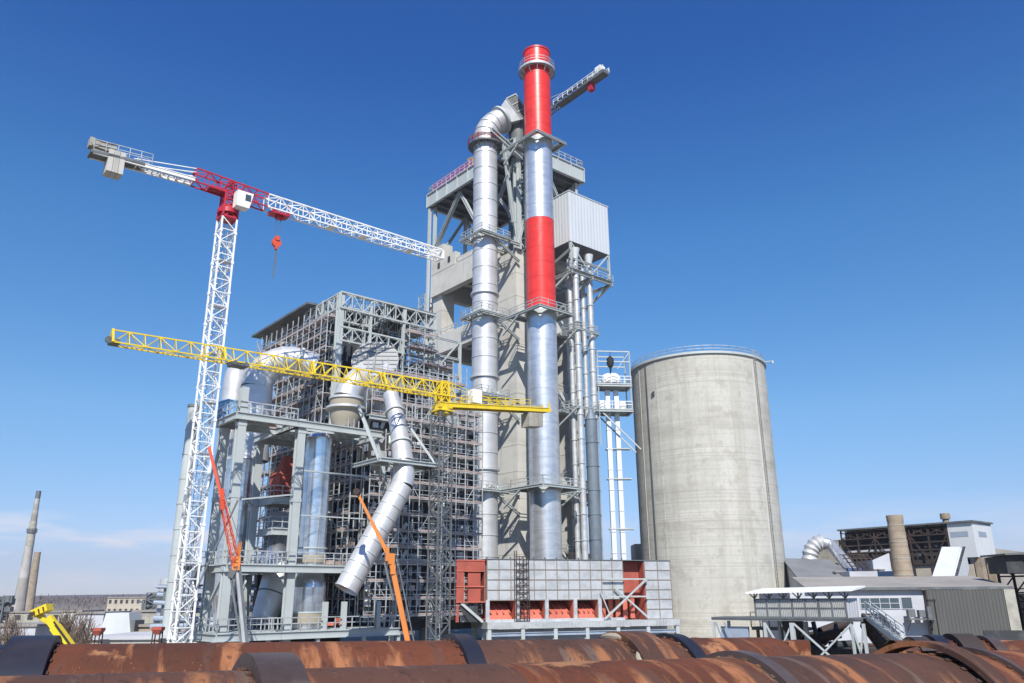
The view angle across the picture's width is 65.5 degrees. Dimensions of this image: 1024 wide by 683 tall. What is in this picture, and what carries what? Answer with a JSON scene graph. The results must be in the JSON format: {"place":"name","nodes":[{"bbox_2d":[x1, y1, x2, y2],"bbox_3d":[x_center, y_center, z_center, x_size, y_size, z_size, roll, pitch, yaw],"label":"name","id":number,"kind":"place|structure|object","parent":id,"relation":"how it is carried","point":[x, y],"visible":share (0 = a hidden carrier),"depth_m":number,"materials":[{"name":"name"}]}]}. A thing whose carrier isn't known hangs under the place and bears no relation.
{"place":"outdoors","nodes":[
{"label":"outdoors","id":0,"kind":"place"},
{"bbox_2d":[102,612,144,634],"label":"slanted silo hall","id":1,"kind":"structure","parent":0,"point":[120,622],"depth_m":111.56,"materials":[{"name":"grey metal"}]},
{"bbox_2d":[106,597,156,610],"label":"concrete block","id":2,"kind":"structure","parent":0,"point":[122,603],"depth_m":285.27,"materials":[{"name":"concrete"}]},
{"bbox_2d":[35,593,253,602],"bbox_3d":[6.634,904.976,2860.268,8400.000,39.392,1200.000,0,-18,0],"label":"hills","id":3,"kind":"structure","parent":0,"point":[101,596],"depth_m":2849.72,"materials":[{"name":"grey"}]},
{"bbox_2d":[132,609,212,622],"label":"grey hall","id":4,"kind":"structure","parent":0,"point":[148,615],"depth_m":151.47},
{"bbox_2d":[0,602,481,643],"bbox_3d":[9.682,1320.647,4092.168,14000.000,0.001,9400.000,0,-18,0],"label":"ground","id":5,"kind":"structure","parent":0,"point":[385,638],"depth_m":155.78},
{"bbox_2d":[0,596,15,622],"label":"crusher frame","id":6,"kind":"object","parent":5,"relation":"on","point":[7,601],"visible":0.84,"depth_m":217.67,"materials":[{"name":"grey metal"}]},
{"bbox_2d":[0,612,21,644],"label":"bare tree","id":7,"kind":"object","parent":5,"relation":"on","point":[7,635],"visible":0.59,"depth_m":56.37,"materials":[{"name":"plant"}]},
{"bbox_2d":[13,618,29,635],"bbox_3d":[-27.705,18.378,44.504,1.484,5.611,1.387,5,-19,-17],"label":"bare tree","id":8,"kind":"object","parent":5,"relation":"on","point":[21,632],"visible":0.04,"depth_m":45.07,"materials":[{"name":"grey plant"}]},
{"bbox_2d":[12,491,40,610],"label":"smokestack","id":9,"kind":"object","parent":5,"relation":"on","point":[21,591],"visible":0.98,"depth_m":365.68,"materials":[{"name":"grey concrete"}]},
{"bbox_2d":[3,611,61,622],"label":"long store","id":10,"kind":"structure","parent":5,"relation":"on","point":[24,616],"depth_m":227.17,"materials":[{"name":"metal"}]},
{"bbox_2d":[25,552,40,610],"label":"smokestack","id":11,"kind":"object","parent":5,"relation":"on","point":[32,586],"visible":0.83,"depth_m":410.96,"materials":[{"name":"beige concrete"}]},
{"bbox_2d":[0,622,67,640],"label":"white annex","id":12,"kind":"object","parent":5,"relation":"on","point":[38,628],"visible":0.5,"depth_m":122.98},
{"bbox_2d":[29,604,74,643],"bbox_3d":[-14.551,13.650,31.361,9.617,6.385,2.600,0,-18,0],"label":"crawler boom","id":13,"kind":"object","parent":5,"relation":"on","point":[56,627],"visible":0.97,"depth_m":32.01,"materials":[{"name":"yellow paint"}]},
{"bbox_2d":[57,604,81,635],"bbox_3d":[-32.649,22.405,58.130,2.243,6.351,2.041,8,-19,-23],"label":"bare tree","id":14,"kind":"object","parent":5,"relation":"on","point":[65,625],"visible":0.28,"depth_m":58.55,"materials":[{"name":"grey plant"}]},
{"bbox_2d":[60,610,104,626],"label":"grey store","id":15,"kind":"structure","parent":5,"relation":"on","point":[71,611],"depth_m":189.44,"materials":[{"name":"concrete"}]},
{"bbox_2d":[68,607,99,643],"bbox_3d":[-28.534,20.567,52.459,2.010,6.325,2.129,-12,-21,32],"label":"bare tree","id":16,"kind":"object","parent":5,"relation":"on","point":[77,637],"visible":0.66,"depth_m":52.83,"materials":[{"name":"plant"}]},
{"bbox_2d":[91,628,105,643],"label":"roof hopper","id":17,"kind":"object","parent":5,"relation":"on","point":[98,631],"visible":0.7,"depth_m":82.48,"materials":[{"name":"metal"}]},
{"bbox_2d":[73,611,131,633],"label":"white store","id":18,"kind":"structure","parent":5,"relation":"on","point":[99,616],"depth_m":160.85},
{"bbox_2d":[0,594,252,609],"bbox_3d":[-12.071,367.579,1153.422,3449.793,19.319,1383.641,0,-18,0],"label":"wood","id":19,"kind":"object","parent":5,"relation":"on","point":[84,600],"visible":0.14,"depth_m":645.13,"materials":[{"name":"grey plant"}]},
{"bbox_2d":[84,631,210,643],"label":"flat roof","id":20,"kind":"structure","parent":5,"relation":"on","point":[135,637],"depth_m":84.39,"materials":[{"name":"metal"}]},
{"bbox_2d":[138,592,156,609],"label":"crusher frame","id":21,"kind":"object","parent":5,"relation":"on","point":[147,604],"visible":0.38,"depth_m":217.89,"materials":[{"name":"grey metal"}]},
{"bbox_2d":[151,627,164,642],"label":"roof hopper","id":22,"kind":"object","parent":5,"relation":"on","point":[157,631],"visible":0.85,"depth_m":82.48,"materials":[{"name":"metal"}]},
{"bbox_2d":[138,623,211,631],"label":"beige hall","id":23,"kind":"structure","parent":5,"relation":"on","point":[144,627],"depth_m":112.99,"materials":[{"name":"beige concrete"}]},
{"bbox_2d":[161,404,199,634],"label":"slim flue","id":24,"kind":"object","parent":5,"relation":"on","point":[174,547],"visible":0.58,"depth_m":89.69,"materials":[{"name":"grey metal"}]},
{"bbox_2d":[150,571,256,641],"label":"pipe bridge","id":25,"kind":"structure","parent":5,"relation":"on","point":[159,601],"depth_m":95.02,"materials":[{"name":"grey metal"}]},
{"bbox_2d":[195,446,247,641],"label":"mobile crane","id":26,"kind":"object","parent":5,"relation":"on","point":[234,569],"visible":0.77,"depth_m":65.45,"materials":[{"name":"metal"}]},
{"bbox_2d":[87,136,443,642],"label":"tower crane","id":27,"kind":"object","parent":5,"relation":"on","point":[112,158],"visible":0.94,"depth_m":78.77,"materials":[{"name":"white paint"}]},
{"bbox_2d":[175,386,400,642],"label":"duct support frame","id":28,"kind":"object","parent":5,"relation":"on","point":[241,421],"visible":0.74,"depth_m":78.12,"materials":[{"name":"grey metal"}]},
{"bbox_2d":[218,399,238,418],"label":"site box","id":29,"kind":"object","parent":28,"relation":"on","point":[222,403],"visible":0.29,"depth_m":80.62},
{"bbox_2d":[215,367,246,458],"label":"short bent duct","id":30,"kind":"object","parent":28,"relation":"attached to","point":[232,380],"visible":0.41,"depth_m":98.76,"materials":[{"name":"metal"}]},
{"bbox_2d":[212,346,318,626],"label":"bent duct","id":31,"kind":"object","parent":28,"relation":"on","point":[260,383],"visible":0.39,"depth_m":93.08,"materials":[{"name":"metal"}]},
{"bbox_2d":[251,562,295,626],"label":"slanted chute","id":32,"kind":"object","parent":28,"relation":"attached to","point":[268,601],"visible":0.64,"depth_m":79.74,"materials":[{"name":"metal"}]},
{"bbox_2d":[255,511,299,574],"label":"conical vessel","id":33,"kind":"object","parent":28,"relation":"on","point":[276,542],"visible":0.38,"depth_m":85.60,"materials":[{"name":"metal"}]},
{"bbox_2d":[268,456,292,496],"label":"oxide hopper","id":34,"kind":"object","parent":28,"relation":"attached to","point":[281,474],"visible":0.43,"depth_m":86.66,"materials":[{"name":"red metal"}]},
{"bbox_2d":[252,574,342,641],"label":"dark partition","id":35,"kind":"object","parent":28,"relation":"attached to","point":[330,619],"depth_m":87.97,"materials":[{"name":"metal"}]},
{"bbox_2d":[292,433,332,628],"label":"bright duct","id":36,"kind":"object","parent":28,"relation":"on","point":[309,593],"visible":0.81,"depth_m":81.10,"materials":[{"name":"metal"}]},
{"bbox_2d":[325,560,339,564],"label":"plank stack","id":37,"kind":"object","parent":28,"relation":"on","point":[329,562],"visible":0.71,"depth_m":80.97,"materials":[{"name":"beige wood"}]},
{"bbox_2d":[327,618,346,625],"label":"insulation pile","id":38,"kind":"object","parent":28,"relation":"on","point":[332,624],"visible":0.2,"depth_m":80.47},
{"bbox_2d":[317,417,364,615],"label":"scaffold","id":39,"kind":"object","parent":28,"relation":"on","point":[339,481],"visible":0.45,"depth_m":88.49,"materials":[{"name":"metal"}]},
{"bbox_2d":[326,367,371,427],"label":"wrapped duct","id":40,"kind":"object","parent":39,"relation":"on","point":[345,400],"visible":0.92,"depth_m":91.84,"materials":[{"name":"metal"}]},
{"bbox_2d":[105,328,550,639],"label":"tower crane","id":41,"kind":"object","parent":5,"relation":"on","point":[531,416],"visible":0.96,"depth_m":79.88,"materials":[{"name":"yellow metal"}]},
{"bbox_2d":[251,291,461,640],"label":"filter building","id":42,"kind":"structure","parent":5,"relation":"on","point":[353,329],"depth_m":106.83,"materials":[{"name":"metal"}]},
{"bbox_2d":[252,300,334,583],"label":"scaffold","id":43,"kind":"object","parent":42,"relation":"attached to","point":[285,382],"visible":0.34,"depth_m":104.06,"materials":[{"name":"metal"}]},
{"bbox_2d":[348,341,399,417],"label":"duct plenum","id":44,"kind":"object","parent":42,"relation":"attached to","point":[379,352],"visible":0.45,"depth_m":99.96,"materials":[{"name":"grey metal"}]},
{"bbox_2d":[335,390,440,595],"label":"slanted duct","id":45,"kind":"object","parent":42,"relation":"attached to","point":[356,570],"visible":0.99,"depth_m":78.12,"materials":[{"name":"metal"}]},
{"bbox_2d":[365,357,455,426],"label":"scaffold","id":46,"kind":"object","parent":42,"relation":"attached to","point":[376,399],"visible":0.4,"depth_m":97.11,"materials":[{"name":"metal"}]},
{"bbox_2d":[402,317,466,426],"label":"scaffold","id":47,"kind":"object","parent":42,"relation":"attached to","point":[419,348],"visible":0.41,"depth_m":106.26,"materials":[{"name":"metal"}]},
{"bbox_2d":[353,488,413,640],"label":"mobile crane","id":48,"kind":"object","parent":5,"relation":"on","point":[389,558],"visible":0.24,"depth_m":68.88,"materials":[{"name":"orange paint"}]},
{"bbox_2d":[0,631,798,675],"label":"kiln tube","id":49,"kind":"object","parent":5,"relation":"on","point":[23,655],"visible":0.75,"depth_m":17.63,"materials":[{"name":"rusty steel"},{"name":"blue black paint"}]},
{"bbox_2d":[413,134,589,637],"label":"preheater tower","id":50,"kind":"structure","parent":5,"relation":"on","point":[451,271],"depth_m":140.24,"materials":[{"name":"concrete"}]},
{"bbox_2d":[459,93,523,559],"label":"gas duct","id":51,"kind":"object","parent":50,"relation":"attached to","point":[488,143],"visible":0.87,"depth_m":131.69,"materials":[{"name":"metal"}]},
{"bbox_2d":[508,131,525,252],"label":"steel head frame","id":52,"kind":"object","parent":50,"relation":"on","point":[517,177],"visible":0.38,"depth_m":140.82,"materials":[{"name":"grey paint"}]},
{"bbox_2d":[566,538,574,558],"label":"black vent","id":53,"kind":"object","parent":50,"relation":"attached to","point":[570,555],"visible":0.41,"depth_m":121.12,"materials":[{"name":"black metal"}]},
{"bbox_2d":[561,483,587,518],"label":"pipe guide frame","id":54,"kind":"object","parent":50,"relation":"attached to","point":[571,495],"visible":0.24,"depth_m":122.87,"materials":[{"name":"grey metal"}]},
{"bbox_2d":[557,321,598,353],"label":"pipe guide frame","id":55,"kind":"object","parent":50,"relation":"attached to","point":[596,334],"visible":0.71,"depth_m":131.44,"materials":[{"name":"grey metal"}]},
{"bbox_2d":[566,259,580,558],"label":"down pipe","id":56,"kind":"object","parent":55,"relation":"attached to","point":[574,440],"visible":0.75,"depth_m":126.25,"materials":[{"name":"metal"}]},
{"bbox_2d":[559,399,599,433],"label":"pipe guide frame","id":57,"kind":"object","parent":50,"relation":"attached to","point":[575,408],"visible":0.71,"depth_m":127.27,"materials":[{"name":"grey metal"}]},
{"bbox_2d":[553,190,613,315],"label":"filter box","id":58,"kind":"object","parent":50,"relation":"attached to","point":[581,222],"visible":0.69,"depth_m":137.13,"materials":[{"name":"grey metal"}]},
{"bbox_2d":[572,247,587,558],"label":"down pipe","id":59,"kind":"object","parent":58,"relation":"attached to","point":[580,439],"visible":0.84,"depth_m":125.49,"materials":[{"name":"metal"}]},
{"bbox_2d":[579,266,589,550],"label":"down pipe","id":60,"kind":"object","parent":58,"relation":"attached to","point":[586,396],"visible":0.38,"depth_m":133.03,"materials":[{"name":"metal"}]},
{"bbox_2d":[583,254,603,559],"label":"down pipe","id":61,"kind":"object","parent":58,"relation":"attached to","point":[588,258],"visible":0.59,"depth_m":131.52,"materials":[{"name":"metal"}]},
{"bbox_2d":[0,641,1023,682],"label":"kiln tube","id":62,"kind":"object","parent":5,"relation":"on","point":[944,662],"visible":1,"depth_m":13.22,"materials":[{"name":"metal"}]},
{"bbox_2d":[498,45,579,628],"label":"chimney stack","id":63,"kind":"object","parent":5,"relation":"on","point":[545,487],"visible":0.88,"depth_m":125.91,"materials":[{"name":"metal"}]},
{"bbox_2d":[507,64,608,139],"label":"tower crane","id":64,"kind":"object","parent":5,"relation":"on","point":[600,73],"visible":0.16,"depth_m":163.21,"materials":[{"name":"grey metal"}]},
{"bbox_2d":[449,557,679,639],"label":"fan house","id":65,"kind":"structure","parent":5,"relation":"on","point":[600,597],"depth_m":94.74,"materials":[{"name":"pale zinc"},{"name":"red-orange paint"},{"name":"pale grey steel paint"}]},
{"bbox_2d":[514,551,529,621],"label":"ladder tower","id":66,"kind":"structure","parent":65,"relation":"on","point":[523,570],"depth_m":92.42,"materials":[{"name":"metal"}]},
{"bbox_2d":[585,409,602,559],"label":"vent duct","id":67,"kind":"object","parent":5,"relation":"on","point":[594,508],"visible":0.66,"depth_m":122.44,"materials":[{"name":"silver metal"}]},
{"bbox_2d":[595,350,640,626],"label":"bucket elevator","id":68,"kind":"object","parent":5,"relation":"on","point":[609,383],"visible":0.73,"depth_m":128.98,"materials":[{"name":"white paint"}]},
{"bbox_2d":[606,352,613,372],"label":"hanging hoist","id":69,"kind":"object","parent":68,"relation":"hanging from","point":[610,361],"visible":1,"depth_m":131.15,"materials":[{"name":"grey metal"}]},
{"bbox_2d":[631,345,787,637],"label":"concrete silo","id":70,"kind":"object","parent":5,"relation":"on","point":[710,522],"visible":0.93,"depth_m":125.80,"materials":[{"name":"concrete"}]},
{"bbox_2d":[750,612,812,640],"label":"service walkway","id":71,"kind":"structure","parent":5,"relation":"on","point":[758,628],"depth_m":63.53,"materials":[{"name":"grey metal"}]},
{"bbox_2d":[711,586,877,654],"bbox_3d":[21.038,22.086,59.681,11.404,7.139,3.600,-14,-22,36],"label":"louvred cabin","id":72,"kind":"object","parent":5,"relation":"on","point":[813,608],"visible":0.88,"depth_m":58.63,"materials":[{"name":"metal"}]},
{"bbox_2d":[860,613,899,649],"bbox_3d":[26.355,20.823,56.794,1.501,2.710,3.576,0,-18,0],"label":"inclined conveyor","id":73,"kind":"object","parent":72,"relation":"attached to","point":[878,638],"visible":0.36,"depth_m":56.47,"materials":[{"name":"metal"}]},
{"bbox_2d":[864,601,905,639],"bbox_3d":[25.602,19.270,51.804,0.977,4.500,10.055,0,-18,-2],"label":"stair flight","id":74,"kind":"object","parent":72,"relation":"attached to","point":[889,633],"visible":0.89,"depth_m":54.18,"materials":[{"name":"grey metal"}]},
{"bbox_2d":[781,621,857,647],"bbox_3d":[24.028,23.776,61.190,6.273,4.863,1.764,0,-18,0],"label":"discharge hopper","id":75,"kind":"object","parent":5,"relation":"on","point":[785,624],"visible":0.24,"depth_m":61.30,"materials":[{"name":"metal"}]},
{"bbox_2d":[801,534,839,565],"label":"arched intake","id":76,"kind":"object","parent":5,"relation":"on","point":[814,546],"visible":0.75,"depth_m":134.71,"materials":[{"name":"metal"}]},
{"bbox_2d":[800,622,876,654],"bbox_3d":[25.341,24.047,62.085,9.599,4.814,5.752,0,-18,0],"label":"pipe stack","id":77,"kind":"object","parent":5,"relation":"on","point":[828,633],"visible":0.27,"depth_m":61.29,"materials":[{"name":"metal"}]},
{"bbox_2d":[824,538,856,569],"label":"silver chute duct","id":78,"kind":"object","parent":5,"relation":"on","point":[834,548],"visible":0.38,"depth_m":132.42,"materials":[{"name":"metal"}]},
{"bbox_2d":[839,571,892,576],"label":"white annex","id":79,"kind":"object","parent":5,"relation":"on","point":[864,573],"visible":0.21,"depth_m":113.23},
{"bbox_2d":[759,576,1012,646],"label":"white shed","id":80,"kind":"structure","parent":5,"relation":"on","point":[894,597],"depth_m":95.22,"materials":[{"name":"grey metal"}]},
{"bbox_2d":[859,597,900,608],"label":"window","id":81,"kind":"structure","parent":80,"relation":"in","point":[894,602],"depth_m":94.84,"materials":[{"name":"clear glass"}]},
{"bbox_2d":[900,597,912,608],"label":"window","id":82,"kind":"structure","parent":80,"relation":"in","point":[906,602],"depth_m":94.86,"materials":[{"name":"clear glass"}]},
{"bbox_2d":[886,515,913,576],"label":"brick chimney","id":83,"kind":"object","parent":5,"relation":"on","point":[900,558],"visible":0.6,"depth_m":108.66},
{"bbox_2d":[926,599,939,634],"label":"vent post","id":84,"kind":"object","parent":5,"relation":"on","point":[932,600],"visible":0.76,"depth_m":89.67,"materials":[{"name":"grey metal"}]},
{"bbox_2d":[930,547,968,589],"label":"inclined gallery","id":85,"kind":"object","parent":5,"relation":"on","point":[952,561],"visible":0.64,"depth_m":112.71,"materials":[{"name":"metal"}]},
{"bbox_2d":[885,633,1023,651],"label":"kiln tube","id":86,"kind":"object","parent":5,"relation":"on","point":[974,641],"visible":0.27,"depth_m":27.41,"materials":[{"name":"brown metal"}]},
{"bbox_2d":[923,589,1023,639],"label":"grey shed","id":87,"kind":"structure","parent":5,"relation":"on","point":[986,612],"depth_m":93.96,"materials":[{"name":"metal"}]},
{"bbox_2d":[904,606,935,630],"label":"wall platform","id":88,"kind":"structure","parent":87,"relation":"attached to","point":[920,613],"depth_m":93.26,"materials":[{"name":"grey metal"}]},
{"bbox_2d":[970,549,1023,593],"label":"hangar roof block","id":89,"kind":"structure","parent":5,"relation":"on","point":[1019,580],"depth_m":160.90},
{"bbox_2d":[980,552,1023,629],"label":"rusty trestle","id":90,"kind":"object","parent":5,"relation":"on","point":[1012,564],"visible":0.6,"depth_m":99.08,"materials":[{"name":"metal"}]},
{"bbox_2d":[335,414,479,640],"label":"scaffolding","id":91,"kind":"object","parent":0,"point":[377,423],"depth_m":92.80,"materials":[{"name":"metal"}]},
{"bbox_2d":[356,396,482,616],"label":"scaffold","id":92,"kind":"object","parent":91,"relation":"attached to","point":[419,483],"visible":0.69,"depth_m":92.09,"materials":[{"name":"metal"}]},
{"bbox_2d":[454,410,479,559],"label":"scaffold","id":93,"kind":"object","parent":91,"relation":"attached to","point":[462,419],"visible":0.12,"depth_m":103.75,"materials":[{"name":"metal"}]},
{"bbox_2d":[0,0,1023,595],"label":"sky","id":94,"kind":"structure","parent":0,"point":[831,191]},
{"bbox_2d":[589,544,640,627],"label":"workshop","id":95,"kind":"structure","parent":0,"point":[635,551],"depth_m":156.07,"materials":[{"name":"metal"}]},
{"bbox_2d":[783,640,811,654],"bbox_3d":[8.588,12.255,25.431,3.332,5.092,3.000,3,-18,-11],"label":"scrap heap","id":96,"kind":"object","parent":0,"point":[800,647],"visible":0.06,"depth_m":25.50,"materials":[{"name":"brown metal"}]},
{"bbox_2d":[784,558,847,587],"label":"slate roofed hall","id":97,"kind":"structure","parent":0,"point":[796,567],"depth_m":121.32,"materials":[{"name":"grey metal"}]},
{"bbox_2d":[817,540,846,566],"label":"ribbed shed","id":98,"kind":"structure","parent":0,"point":[825,554],"depth_m":139.06,"materials":[{"name":"beige metal"}]},
{"bbox_2d":[839,553,891,570],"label":"ruined shed","id":99,"kind":"structure","parent":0,"point":[882,563],"depth_m":117.92,"materials":[{"name":"metal"}]},
{"bbox_2d":[837,520,997,581],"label":"gutted hall","id":100,"kind":"structure","parent":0,"point":[926,542],"depth_m":126.81,"materials":[{"name":"grey metal"}]},
{"bbox_2d":[940,513,950,521],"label":"distant flue","id":101,"kind":"object","parent":100,"relation":"on","point":[944,517],"visible":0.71,"depth_m":146.36,"materials":[{"name":"beige concrete"}]},
{"bbox_2d":[950,531,967,536],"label":"window","id":102,"kind":"structure","parent":100,"relation":"in","point":[962,533],"depth_m":123.12,"materials":[{"name":"grey glass"}]},
{"bbox_2d":[978,531,986,536],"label":"window","id":103,"kind":"structure","parent":100,"relation":"in","point":[981,534],"depth_m":123.56,"materials":[{"name":"glass"}]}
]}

